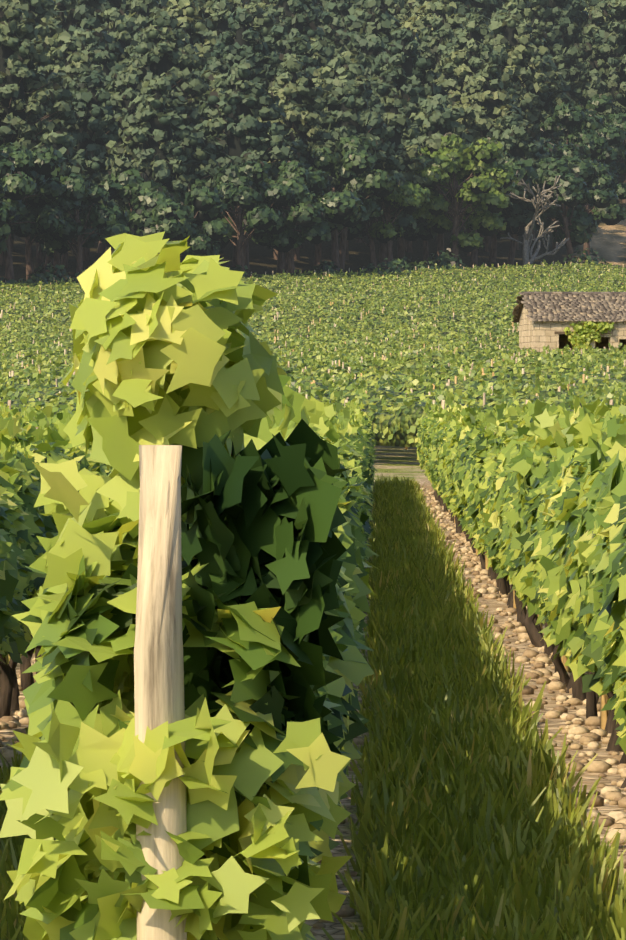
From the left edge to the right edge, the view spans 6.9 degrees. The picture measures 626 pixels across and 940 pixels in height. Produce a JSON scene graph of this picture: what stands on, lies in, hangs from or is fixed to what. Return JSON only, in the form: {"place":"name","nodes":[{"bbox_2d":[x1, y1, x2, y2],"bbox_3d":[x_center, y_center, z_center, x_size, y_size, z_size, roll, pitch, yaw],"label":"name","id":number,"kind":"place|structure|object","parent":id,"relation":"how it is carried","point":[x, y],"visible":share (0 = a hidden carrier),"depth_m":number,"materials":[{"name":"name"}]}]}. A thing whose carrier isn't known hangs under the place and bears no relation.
{"place":"outdoors","nodes":[
{"label":"outdoors","id":0,"kind":"place"},
{"bbox_2d":[0,138,625,939],"bbox_3d":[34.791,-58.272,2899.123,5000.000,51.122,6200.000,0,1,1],"label":"ground","id":1,"kind":"structure","parent":0,"point":[606,244],"depth_m":121.75,"materials":[{"name":"brown soil"}]},
{"bbox_2d":[0,473,625,939],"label":"grass tufts","id":2,"kind":"object","parent":1,"relation":"on","point":[446,723],"visible":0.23,"depth_m":21.21,"materials":[{"name":"green plant"}]},
{"bbox_2d":[0,231,625,939],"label":"vine leaves","id":3,"kind":"object","parent":1,"relation":"on","point":[168,353],"visible":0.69,"depth_m":10.55,"materials":[{"name":"green plant"}]},
{"bbox_2d":[181,419,351,801],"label":"shaded vine leaves","id":4,"kind":"object","parent":3,"relation":"on","point":[271,510],"visible":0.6,"depth_m":10.45,"materials":[{"name":"green plant"}]},
{"bbox_2d":[0,0,625,247],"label":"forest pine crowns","id":5,"kind":"object","parent":1,"relation":"on","point":[491,15],"visible":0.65,"depth_m":409.63,"materials":[{"name":"green plant"}]},
{"bbox_2d":[0,94,625,284],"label":"trees","id":6,"kind":"object","parent":1,"relation":"on","point":[321,203],"visible":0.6,"depth_m":370.04,"materials":[{"name":"green plant"}]},
{"bbox_2d":[0,259,625,446],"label":"vine leaves","id":7,"kind":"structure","parent":1,"relation":"on","point":[506,388],"depth_m":230.59,"materials":[{"name":"green plant"}]},
{"bbox_2d":[0,0,625,247],"bbox_3d":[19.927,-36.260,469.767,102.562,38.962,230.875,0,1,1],"label":"trees","id":8,"kind":"object","parent":1,"relation":"on","point":[212,100],"visible":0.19,"depth_m":403.13,"materials":[{"name":"green plant"}]},
{"bbox_2d":[0,78,625,280],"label":"tree trunks","id":9,"kind":"object","parent":1,"relation":"on","point":[340,255],"visible":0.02,"depth_m":389.64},
{"bbox_2d":[0,400,625,447],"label":"vine leaves","id":10,"kind":"object","parent":1,"relation":"on","point":[44,418],"visible":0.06,"depth_m":59.67,"materials":[{"name":"green plant"}]},
{"bbox_2d":[0,488,625,939],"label":"loose stones","id":11,"kind":"object","parent":1,"relation":"on","point":[590,738],"visible":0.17,"depth_m":28.02,"materials":[{"name":"beige gravel"}]},
{"bbox_2d":[0,260,625,939],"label":"vineyard posts","id":12,"kind":"object","parent":1,"relation":"on","point":[158,672],"visible":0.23,"depth_m":10.23,"materials":[{"name":"brown wood"}]},
{"bbox_2d":[0,263,625,446],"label":"vine rows","id":13,"kind":"object","parent":1,"relation":"on","point":[382,420],"visible":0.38,"depth_m":276.47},
{"bbox_2d":[0,490,625,787],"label":"vine trunks","id":14,"kind":"object","parent":1,"relation":"on","point":[9,695],"visible":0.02,"depth_m":30.98,"materials":[{"name":"brown wood"}]},
{"bbox_2d":[500,171,569,265],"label":"dead tree","id":15,"kind":"object","parent":1,"relation":"on","point":[540,200],"visible":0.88,"depth_m":403.90,"materials":[{"name":"grey wood"}]},
{"bbox_2d":[519,305,625,351],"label":"stone hut","id":16,"kind":"object","parent":1,"relation":"on","point":[537,335],"visible":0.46,"depth_m":237.91,"materials":[{"name":"beige stone"}]},
{"bbox_2d":[516,295,581,321],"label":"hut roof boards","id":17,"kind":"object","parent":16,"relation":"attached to","point":[519,313],"visible":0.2,"depth_m":240.43,"materials":[{"name":"brown wood"}]},
{"bbox_2d":[512,292,625,322],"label":"roof","id":18,"kind":"structure","parent":16,"relation":"on","point":[601,306],"depth_m":238.55,"materials":[{"name":"brown stone"}]},
{"bbox_2d":[563,321,613,348],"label":"climbing vine","id":19,"kind":"object","parent":1,"relation":"on","point":[587,331],"visible":1,"depth_m":237.51,"materials":[{"name":"green plant"}]},
{"bbox_2d":[367,132,519,248],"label":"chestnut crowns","id":20,"kind":"object","parent":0,"point":[443,162],"visible":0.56,"depth_m":396.51,"materials":[{"name":"green plant"}]}
]}

